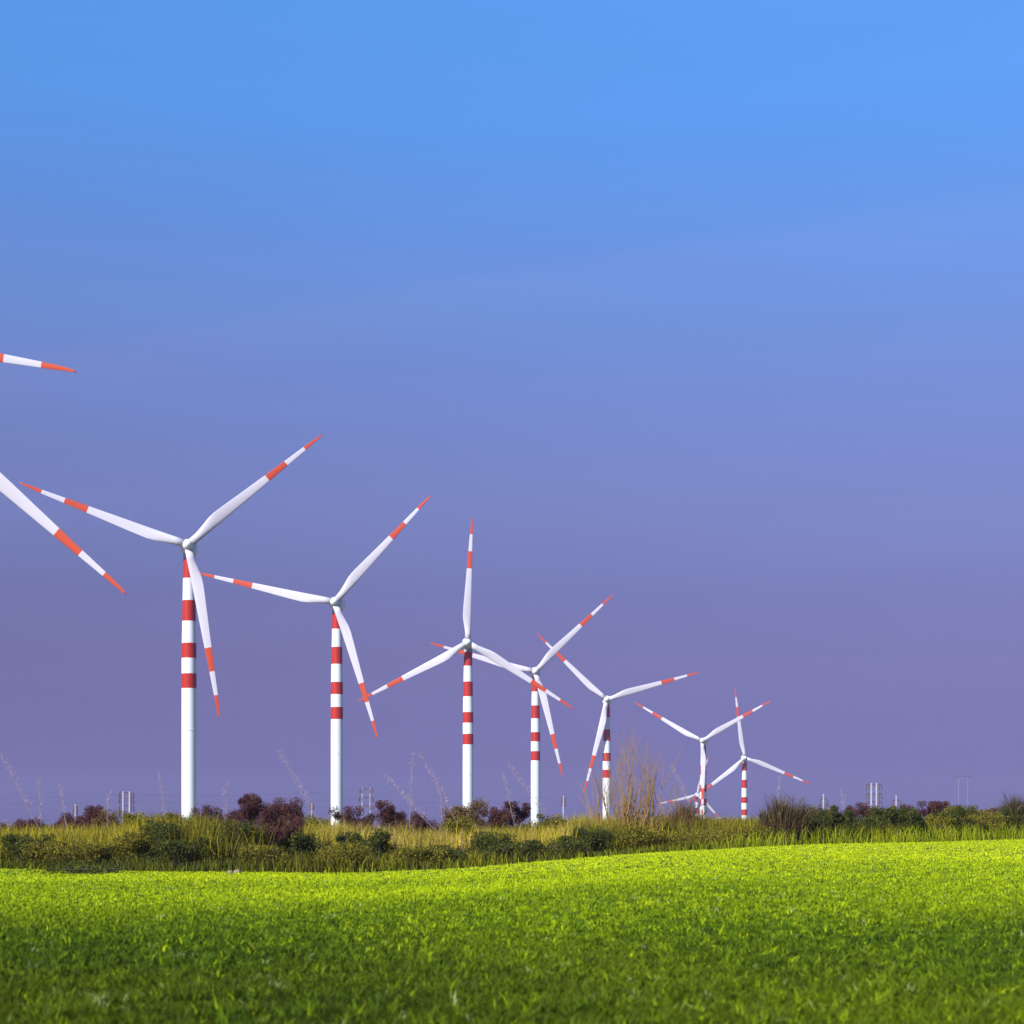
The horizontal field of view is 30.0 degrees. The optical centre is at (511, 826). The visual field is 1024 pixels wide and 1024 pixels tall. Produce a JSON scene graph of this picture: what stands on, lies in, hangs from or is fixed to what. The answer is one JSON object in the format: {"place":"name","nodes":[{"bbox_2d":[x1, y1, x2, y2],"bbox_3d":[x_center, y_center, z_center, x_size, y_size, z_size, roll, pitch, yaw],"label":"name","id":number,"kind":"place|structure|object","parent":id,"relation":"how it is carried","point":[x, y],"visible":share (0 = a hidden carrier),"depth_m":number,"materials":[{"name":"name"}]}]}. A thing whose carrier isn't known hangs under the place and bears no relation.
{"place":"outdoors","nodes":[
{"label":"outdoors","id":0,"kind":"place"},
{"bbox_2d":[0,803,1018,870],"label":"dry grass","id":1,"kind":"structure","parent":0,"point":[432,838],"depth_m":70.39,"materials":[{"name":"plant"}]},
{"bbox_2d":[0,838,1023,1023],"bbox_3d":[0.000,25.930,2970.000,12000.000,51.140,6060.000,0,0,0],"label":"ground","id":2,"kind":"structure","parent":0,"point":[741,871],"depth_m":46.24,"materials":[{"name":"plant"}]},
{"bbox_2d":[0,753,39,828],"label":"reed stalk","id":3,"kind":"object","parent":2,"relation":"on","point":[18,785],"visible":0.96,"depth_m":76.99,"materials":[{"name":"plant"}]},
{"bbox_2d":[0,833,55,863],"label":"bush","id":4,"kind":"object","parent":2,"relation":"on","point":[13,844],"visible":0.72,"depth_m":64.04,"materials":[{"name":"green plant"}]},
{"bbox_2d":[0,353,76,372],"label":"wind turbine","id":5,"kind":"object","parent":2,"relation":"on","point":[6,358],"visible":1,"depth_m":308.82,"materials":[{"name":"white paint"}]},
{"bbox_2d":[37,780,42,821],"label":"reed stalk","id":6,"kind":"object","parent":2,"relation":"on","point":[39,781],"visible":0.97,"depth_m":76.99,"materials":[{"name":"plant"}]},
{"bbox_2d":[0,815,80,834],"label":"bush","id":7,"kind":"object","parent":2,"relation":"on","point":[27,824],"visible":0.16,"depth_m":83.50,"materials":[{"name":"green plant"}]},
{"bbox_2d":[19,840,83,867],"bbox_3d":[-15.283,0.976,63.669,2.172,1.098,1.948,0,0,33],"label":"bush","id":8,"kind":"object","parent":2,"relation":"on","point":[50,850],"visible":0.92,"depth_m":63.39,"materials":[{"name":"green plant"}]},
{"bbox_2d":[0,473,125,594],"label":"wind turbine","id":9,"kind":"object","parent":2,"relation":"on","point":[15,495],"visible":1,"depth_m":368.44,"materials":[{"name":"white paint"}]},
{"bbox_2d":[59,784,71,829],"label":"reed stalk","id":10,"kind":"object","parent":2,"relation":"on","point":[63,803],"visible":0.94,"depth_m":76.99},
{"bbox_2d":[57,812,83,830],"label":"bush","id":11,"kind":"object","parent":2,"relation":"on","point":[68,817],"visible":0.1,"depth_m":85.89,"materials":[{"name":"brown plant"}]},
{"bbox_2d":[73,803,77,819],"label":"power pole","id":12,"kind":"object","parent":2,"relation":"on","point":[75,808],"visible":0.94,"depth_m":619.81,"materials":[{"name":"metal"}]},
{"bbox_2d":[21,863,133,874],"bbox_3d":[-13.206,1.261,58.570,2.299,0.618,3.075,0,0,36],"label":"weed clump","id":13,"kind":"object","parent":2,"relation":"on","point":[79,869],"visible":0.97,"depth_m":58.20,"materials":[{"name":"green plant"}]},
{"bbox_2d":[48,841,126,867],"bbox_3d":[-14.049,1.004,64.001,2.693,1.071,2.556,0,0,0],"label":"bush","id":14,"kind":"object","parent":2,"relation":"on","point":[95,851],"visible":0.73,"depth_m":63.51,"materials":[{"name":"green plant"}]},
{"bbox_2d":[76,805,105,831],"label":"bush","id":15,"kind":"object","parent":2,"relation":"on","point":[89,813],"visible":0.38,"depth_m":81.63,"materials":[{"name":"brown plant"}]},
{"bbox_2d":[88,809,126,836],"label":"bush","id":16,"kind":"object","parent":2,"relation":"on","point":[102,815],"visible":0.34,"depth_m":79.81,"materials":[{"name":"green plant"}]},
{"bbox_2d":[103,791,112,824],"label":"reed stalk","id":17,"kind":"object","parent":2,"relation":"on","point":[108,794],"visible":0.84,"depth_m":76.99,"materials":[{"name":"plant"}]},
{"bbox_2d":[118,790,133,813],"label":"twin post pylon","id":18,"kind":"object","parent":2,"relation":"on","point":[122,798],"visible":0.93,"depth_m":619.79,"materials":[{"name":"metal"}]},
{"bbox_2d":[98,831,155,862],"bbox_3d":[-13.083,0.827,64.891,1.968,1.437,1.786,0,0,26],"label":"bush","id":19,"kind":"object","parent":2,"relation":"on","point":[129,841],"visible":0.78,"depth_m":64.68,"materials":[{"name":"green plant"}]},
{"bbox_2d":[105,811,173,836],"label":"bush","id":20,"kind":"object","parent":2,"relation":"on","point":[127,817],"visible":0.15,"depth_m":79.80,"materials":[{"name":"green plant"}]},
{"bbox_2d":[119,818,188,867],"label":"bush","id":21,"kind":"object","parent":2,"relation":"on","point":[160,832],"visible":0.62,"depth_m":65.29,"materials":[{"name":"green plant"}]},
{"bbox_2d":[158,771,167,820],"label":"reed stalk","id":22,"kind":"object","parent":2,"relation":"on","point":[162,795],"visible":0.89,"depth_m":77.19,"materials":[{"name":"plant"}]},
{"bbox_2d":[20,435,322,817],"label":"wind turbine","id":23,"kind":"object","parent":2,"relation":"on","point":[194,598],"visible":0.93,"depth_m":492.04,"materials":[{"name":"white paint"}]},
{"bbox_2d":[142,839,201,868],"bbox_3d":[-11.357,0.977,63.882,1.985,1.209,1.614,0,0,0],"label":"bush","id":24,"kind":"object","parent":2,"relation":"on","point":[175,849],"visible":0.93,"depth_m":63.70,"materials":[{"name":"green plant"}]},
{"bbox_2d":[151,812,196,822],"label":"bush","id":25,"kind":"object","parent":2,"relation":"on","point":[178,815],"visible":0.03,"depth_m":81.92,"materials":[{"name":"green plant"}]},
{"bbox_2d":[178,818,224,842],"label":"bush","id":26,"kind":"object","parent":2,"relation":"on","point":[190,829],"visible":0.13,"depth_m":67.41,"materials":[{"name":"green plant"}]},
{"bbox_2d":[187,836,235,868],"bbox_3d":[-10.155,0.950,64.445,1.548,1.301,1.647,0,0,37],"label":"bush","id":27,"kind":"object","parent":2,"relation":"on","point":[201,844],"visible":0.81,"depth_m":64.27,"materials":[{"name":"green plant"}]},
{"bbox_2d":[188,803,235,824],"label":"bush","id":28,"kind":"object","parent":2,"relation":"on","point":[205,809],"visible":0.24,"depth_m":84.08,"materials":[{"name":"brown plant"}]},
{"bbox_2d":[222,780,229,820],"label":"reed stalk","id":29,"kind":"object","parent":2,"relation":"on","point":[225,802],"visible":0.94,"depth_m":77.44,"materials":[{"name":"plant"}]},
{"bbox_2d":[213,819,269,856],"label":"bush","id":30,"kind":"object","parent":2,"relation":"on","point":[241,829],"visible":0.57,"depth_m":65.25,"materials":[{"name":"green plant"}]},
{"bbox_2d":[230,792,272,826],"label":"bush","id":31,"kind":"object","parent":2,"relation":"on","point":[249,808],"visible":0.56,"depth_m":83.49,"materials":[{"name":"brown plant"}]},
{"bbox_2d":[233,844,290,871],"bbox_3d":[-8.436,1.101,64.414,1.947,1.070,1.931,0,0,-31],"label":"bush","id":32,"kind":"object","parent":2,"relation":"on","point":[261,850],"visible":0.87,"depth_m":64.10,"materials":[{"name":"green plant"}]},
{"bbox_2d":[232,807,309,855],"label":"bush","id":33,"kind":"object","parent":2,"relation":"on","point":[268,814],"visible":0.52,"depth_m":66.37,"materials":[{"name":"brown plant"}]},
{"bbox_2d":[254,797,304,823],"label":"bush","id":34,"kind":"object","parent":2,"relation":"on","point":[292,806],"visible":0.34,"depth_m":81.76,"materials":[{"name":"brown plant"}]},
{"bbox_2d":[278,751,323,827],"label":"reed stalk","id":35,"kind":"object","parent":2,"relation":"on","point":[299,784],"visible":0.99,"depth_m":77.83,"materials":[{"name":"plant"}]},
{"bbox_2d":[278,829,332,868],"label":"bush","id":36,"kind":"object","parent":2,"relation":"on","point":[300,842],"visible":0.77,"depth_m":66.15,"materials":[{"name":"green plant"}]},
{"bbox_2d":[200,495,431,826],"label":"wind turbine","id":37,"kind":"object","parent":2,"relation":"on","point":[340,626],"visible":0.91,"depth_m":599.92,"materials":[{"name":"white paint"}]},
{"bbox_2d":[301,811,330,831],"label":"bush","id":38,"kind":"object","parent":2,"relation":"on","point":[315,820],"visible":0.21,"depth_m":79.77,"materials":[{"name":"green plant"}]},
{"bbox_2d":[308,840,377,871],"bbox_3d":[-5.777,1.043,64.682,2.536,1.223,2.281,0,0,0],"label":"bush","id":39,"kind":"object","parent":2,"relation":"on","point":[352,849],"visible":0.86,"depth_m":64.45,"materials":[{"name":"green plant"}]},
{"bbox_2d":[327,805,373,831],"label":"bush","id":40,"kind":"object","parent":2,"relation":"on","point":[349,818],"visible":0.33,"depth_m":83.91,"materials":[{"name":"brown plant"}]},
{"bbox_2d":[335,828,365,848],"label":"bush","id":41,"kind":"object","parent":2,"relation":"on","point":[341,837],"visible":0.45,"depth_m":67.79,"materials":[{"name":"green plant"}]},
{"bbox_2d":[358,786,373,817],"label":"twin post pylon","id":42,"kind":"object","parent":2,"relation":"on","point":[362,797],"visible":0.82,"depth_m":699.84,"materials":[{"name":"metal"}]},
{"bbox_2d":[351,819,388,835],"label":"reed clump","id":43,"kind":"object","parent":2,"relation":"on","point":[367,822],"visible":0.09,"depth_m":75.92,"materials":[{"name":"green plant"}]},
{"bbox_2d":[357,828,403,868],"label":"bush","id":44,"kind":"object","parent":2,"relation":"on","point":[379,840],"visible":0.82,"depth_m":67.03,"materials":[{"name":"green plant"}]},
{"bbox_2d":[366,800,408,830],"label":"bush","id":45,"kind":"object","parent":2,"relation":"on","point":[388,814],"visible":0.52,"depth_m":85.60,"materials":[{"name":"brown plant"}]},
{"bbox_2d":[385,816,416,838],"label":"reed clump","id":46,"kind":"object","parent":2,"relation":"on","point":[402,825],"visible":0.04,"depth_m":75.88,"materials":[{"name":"green plant"}]},
{"bbox_2d":[385,774,430,822],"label":"reed stalk","id":47,"kind":"object","parent":2,"relation":"on","point":[407,799],"visible":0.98,"depth_m":78.66,"materials":[{"name":"plant"}]},
{"bbox_2d":[407,748,413,821],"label":"reed stalk","id":48,"kind":"object","parent":2,"relation":"on","point":[411,786],"visible":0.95,"depth_m":78.49,"materials":[{"name":"plant"}]},
{"bbox_2d":[382,846,453,869],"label":"bush","id":49,"kind":"object","parent":2,"relation":"on","point":[420,852],"visible":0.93,"depth_m":65.02,"materials":[{"name":"green plant"}]},
{"bbox_2d":[391,810,447,834],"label":"bush","id":50,"kind":"object","parent":2,"relation":"on","point":[421,823],"visible":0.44,"depth_m":85.87,"materials":[{"name":"brown plant"}]},
{"bbox_2d":[419,752,456,821],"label":"reed stalk","id":51,"kind":"object","parent":2,"relation":"on","point":[435,784],"visible":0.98,"depth_m":78.95,"materials":[{"name":"plant"}]},
{"bbox_2d":[438,784,443,828],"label":"reed stalk","id":52,"kind":"object","parent":2,"relation":"on","point":[440,804],"visible":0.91,"depth_m":78.83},
{"bbox_2d":[428,844,475,867],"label":"bush","id":53,"kind":"object","parent":2,"relation":"on","point":[456,854],"visible":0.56,"depth_m":65.78,"materials":[{"name":"green plant"}]},
{"bbox_2d":[439,816,476,843],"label":"bush","id":54,"kind":"object","parent":2,"relation":"on","point":[463,822],"visible":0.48,"depth_m":72.83,"materials":[{"name":"green plant"}]},
{"bbox_2d":[438,798,489,834],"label":"bush","id":55,"kind":"object","parent":2,"relation":"on","point":[457,811],"visible":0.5,"depth_m":81.90,"materials":[{"name":"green plant"}]},
{"bbox_2d":[357,518,573,812],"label":"wind turbine","id":56,"kind":"object","parent":2,"relation":"on","point":[468,644],"visible":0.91,"depth_m":687.22,"materials":[{"name":"white paint"}]},
{"bbox_2d":[463,831,517,859],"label":"bush","id":57,"kind":"object","parent":2,"relation":"on","point":[488,839],"visible":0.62,"depth_m":67.81,"materials":[{"name":"green plant"}]},
{"bbox_2d":[471,801,532,831],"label":"bush","id":58,"kind":"object","parent":2,"relation":"on","point":[501,817],"visible":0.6,"depth_m":83.75,"materials":[{"name":"brown plant"}]},
{"bbox_2d":[479,842,529,862],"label":"bush","id":59,"kind":"object","parent":2,"relation":"on","point":[505,847],"visible":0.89,"depth_m":66.55,"materials":[{"name":"green plant"}]},
{"bbox_2d":[502,774,515,828],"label":"reed stalk","id":60,"kind":"object","parent":2,"relation":"on","point":[508,799],"visible":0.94,"depth_m":80.11,"materials":[{"name":"plant"}]},
{"bbox_2d":[0,833,1023,872],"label":"weeds","id":61,"kind":"object","parent":2,"relation":"on","point":[304,863],"visible":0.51,"depth_m":64.34,"materials":[{"name":"plant"}]},
{"bbox_2d":[430,595,612,823],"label":"wind turbine","id":62,"kind":"object","parent":2,"relation":"on","point":[535,725],"visible":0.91,"depth_m":787.01,"materials":[{"name":"white paint"}]},
{"bbox_2d":[507,763,546,816],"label":"reed stalk","id":63,"kind":"object","parent":2,"relation":"on","point":[526,787],"visible":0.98,"depth_m":80.89,"materials":[{"name":"plant"}]},
{"bbox_2d":[510,839,564,860],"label":"bush","id":64,"kind":"object","parent":2,"relation":"on","point":[532,845],"visible":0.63,"depth_m":67.31,"materials":[{"name":"green plant"}]},
{"bbox_2d":[522,813,575,836],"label":"bush","id":65,"kind":"object","parent":2,"relation":"on","point":[549,821],"visible":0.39,"depth_m":79.71,"materials":[{"name":"green plant"}]},
{"bbox_2d":[561,794,565,821],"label":"power pole","id":66,"kind":"object","parent":2,"relation":"on","point":[563,799],"visible":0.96,"depth_m":619.77,"materials":[{"name":"metal"}]},
{"bbox_2d":[62,799,515,803],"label":"power cable","id":67,"kind":"object","parent":66,"relation":"attached to","point":[322,800],"visible":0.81,"depth_m":643.22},
{"bbox_2d":[36,790,551,797],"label":"power cable","id":68,"kind":"object","parent":66,"relation":"attached to","point":[363,790],"visible":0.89,"depth_m":634.54,"materials":[{"name":"metal"}]},
{"bbox_2d":[544,836,591,858],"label":"bush","id":69,"kind":"object","parent":2,"relation":"on","point":[575,846],"visible":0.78,"depth_m":68.23,"materials":[{"name":"green plant"}]},
{"bbox_2d":[562,815,609,845],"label":"reed clump","id":70,"kind":"object","parent":2,"relation":"on","point":[590,822],"visible":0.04,"depth_m":74.00,"materials":[{"name":"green plant"}]},
{"bbox_2d":[569,826,622,852],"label":"bush","id":71,"kind":"object","parent":2,"relation":"on","point":[597,839],"visible":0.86,"depth_m":70.39,"materials":[{"name":"green plant"}]},
{"bbox_2d":[537,633,698,820],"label":"wind turbine","id":72,"kind":"object","parent":2,"relation":"on","point":[604,726],"visible":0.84,"depth_m":893.30,"materials":[{"name":"white paint"}]},
{"bbox_2d":[577,699,686,838],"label":"bare shrub","id":73,"kind":"object","parent":2,"relation":"on","point":[632,813],"visible":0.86,"depth_m":74.93,"materials":[{"name":"plant"}]},
{"bbox_2d":[613,825,666,848],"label":"bush","id":74,"kind":"object","parent":2,"relation":"on","point":[633,836],"visible":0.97,"depth_m":71.86,"materials":[{"name":"green plant"}]},
{"bbox_2d":[642,813,687,833],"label":"reed clump","id":75,"kind":"object","parent":2,"relation":"on","point":[659,823],"visible":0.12,"depth_m":75.95,"materials":[{"name":"green plant"}]},
{"bbox_2d":[643,830,702,850],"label":"bush","id":76,"kind":"object","parent":2,"relation":"on","point":[663,836],"visible":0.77,"depth_m":72.56,"materials":[{"name":"green plant"}]},
{"bbox_2d":[671,763,690,806],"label":"reed stalk","id":77,"kind":"object","parent":2,"relation":"on","point":[680,783],"visible":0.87,"depth_m":87.06,"materials":[{"name":"plant"}]},
{"bbox_2d":[657,796,714,834],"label":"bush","id":78,"kind":"object","parent":2,"relation":"on","point":[682,812],"visible":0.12,"depth_m":79.75,"materials":[{"name":"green plant"}]},
{"bbox_2d":[658,754,719,817],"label":"wind turbine","id":79,"kind":"object","parent":2,"relation":"on","point":[697,797],"visible":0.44,"depth_m":2019.23,"materials":[{"name":"white paint"}]},
{"bbox_2d":[635,701,770,817],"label":"wind turbine","id":80,"kind":"object","parent":2,"relation":"on","point":[703,777],"visible":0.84,"depth_m":1080.42,"materials":[{"name":"white paint"}]},
{"bbox_2d":[682,829,737,848],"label":"bush","id":81,"kind":"object","parent":2,"relation":"on","point":[708,835],"visible":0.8,"depth_m":74.85,"materials":[{"name":"green plant"}]},
{"bbox_2d":[690,690,809,818],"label":"wind turbine","id":82,"kind":"object","parent":2,"relation":"on","point":[744,759],"visible":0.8,"depth_m":1215.63,"materials":[{"name":"white paint"}]},
{"bbox_2d":[731,825,772,842],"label":"bush","id":83,"kind":"object","parent":2,"relation":"on","point":[745,829],"visible":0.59,"depth_m":77.63,"materials":[{"name":"green plant"}]},
{"bbox_2d":[750,791,813,844],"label":"reed clump","id":84,"kind":"object","parent":2,"relation":"on","point":[777,817],"visible":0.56,"depth_m":78.59,"materials":[{"name":"brown plant"}]},
{"bbox_2d":[758,807,819,843],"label":"bush","id":85,"kind":"object","parent":2,"relation":"on","point":[814,819],"visible":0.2,"depth_m":79.40,"materials":[{"name":"green plant"}]},
{"bbox_2d":[791,796,824,842],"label":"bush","id":86,"kind":"object","parent":2,"relation":"on","point":[815,829],"visible":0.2,"depth_m":79.70,"materials":[{"name":"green plant"}]},
{"bbox_2d":[817,794,829,809],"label":"power pole","id":87,"kind":"object","parent":2,"relation":"on","point":[823,803],"visible":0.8,"depth_m":559.83,"materials":[{"name":"metal"}]},
{"bbox_2d":[806,804,866,841],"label":"bush","id":88,"kind":"object","parent":2,"relation":"on","point":[832,816],"visible":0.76,"depth_m":82.17,"materials":[{"name":"green plant"}]},
{"bbox_2d":[819,805,857,819],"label":"bush","id":89,"kind":"object","parent":2,"relation":"on","point":[847,809],"depth_m":91.86,"materials":[{"name":"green plant"}]},
{"bbox_2d":[845,802,881,817],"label":"bush","id":90,"kind":"object","parent":2,"relation":"on","point":[862,809],"visible":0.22,"depth_m":99.43,"materials":[{"name":"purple plant"}]},
{"bbox_2d":[850,814,888,841],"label":"bush","id":91,"kind":"object","parent":2,"relation":"on","point":[864,821],"visible":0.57,"depth_m":84.36,"materials":[{"name":"green plant"}]},
{"bbox_2d":[865,782,882,810],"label":"twin post pylon","id":92,"kind":"object","parent":2,"relation":"on","point":[877,794],"visible":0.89,"depth_m":639.80,"materials":[{"name":"metal"}]},
{"bbox_2d":[890,795,900,808],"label":"power pole","id":93,"kind":"object","parent":2,"relation":"on","point":[895,800],"visible":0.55,"depth_m":559.85,"materials":[{"name":"metal"}]},
{"bbox_2d":[868,804,924,836],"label":"bush","id":94,"kind":"object","parent":2,"relation":"on","point":[893,815],"visible":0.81,"depth_m":86.10,"materials":[{"name":"green plant"}]},
{"bbox_2d":[889,813,957,840],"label":"bush","id":95,"kind":"object","parent":2,"relation":"on","point":[933,820],"visible":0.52,"depth_m":87.50,"materials":[{"name":"green plant"}]},
{"bbox_2d":[900,801,960,816],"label":"bush","id":96,"kind":"object","parent":2,"relation":"on","point":[934,805],"visible":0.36,"depth_m":99.86,"materials":[{"name":"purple plant"}]},
{"bbox_2d":[930,805,981,838],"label":"bush","id":97,"kind":"object","parent":2,"relation":"on","point":[961,811],"visible":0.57,"depth_m":89.56,"materials":[{"name":"green plant"}]},
{"bbox_2d":[954,775,971,804],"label":"twin post pylon","id":98,"kind":"object","parent":2,"relation":"on","point":[968,776],"visible":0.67,"depth_m":1499.91,"materials":[{"name":"metal"}]},
{"bbox_2d":[941,803,994,829],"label":"bush","id":99,"kind":"object","parent":2,"relation":"on","point":[977,814],"visible":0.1,"depth_m":98.11,"materials":[{"name":"green plant"}]},
{"bbox_2d":[958,811,1007,836],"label":"bush","id":100,"kind":"object","parent":2,"relation":"on","point":[994,820],"visible":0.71,"depth_m":90.35,"materials":[{"name":"green plant"}]},
{"bbox_2d":[984,790,1023,838],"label":"bush","id":101,"kind":"object","parent":2,"relation":"on","point":[1018,805],"visible":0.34,"depth_m":92.10,"materials":[{"name":"green plant"}]},
{"bbox_2d":[992,806,1023,833],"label":"bush","id":102,"kind":"object","parent":2,"relation":"on","point":[1017,819],"visible":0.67,"depth_m":91.64,"materials":[{"name":"green plant"}]},
{"bbox_2d":[0,0,1023,830],"label":"sky","id":103,"kind":"structure","parent":0,"point":[705,317],"materials":[{"name":"blue"}]},
{"bbox_2d":[3,822,1023,873],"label":"tall green grass","id":104,"kind":"structure","parent":0,"point":[924,837],"depth_m":81.01,"materials":[{"name":"plant"}]}
]}

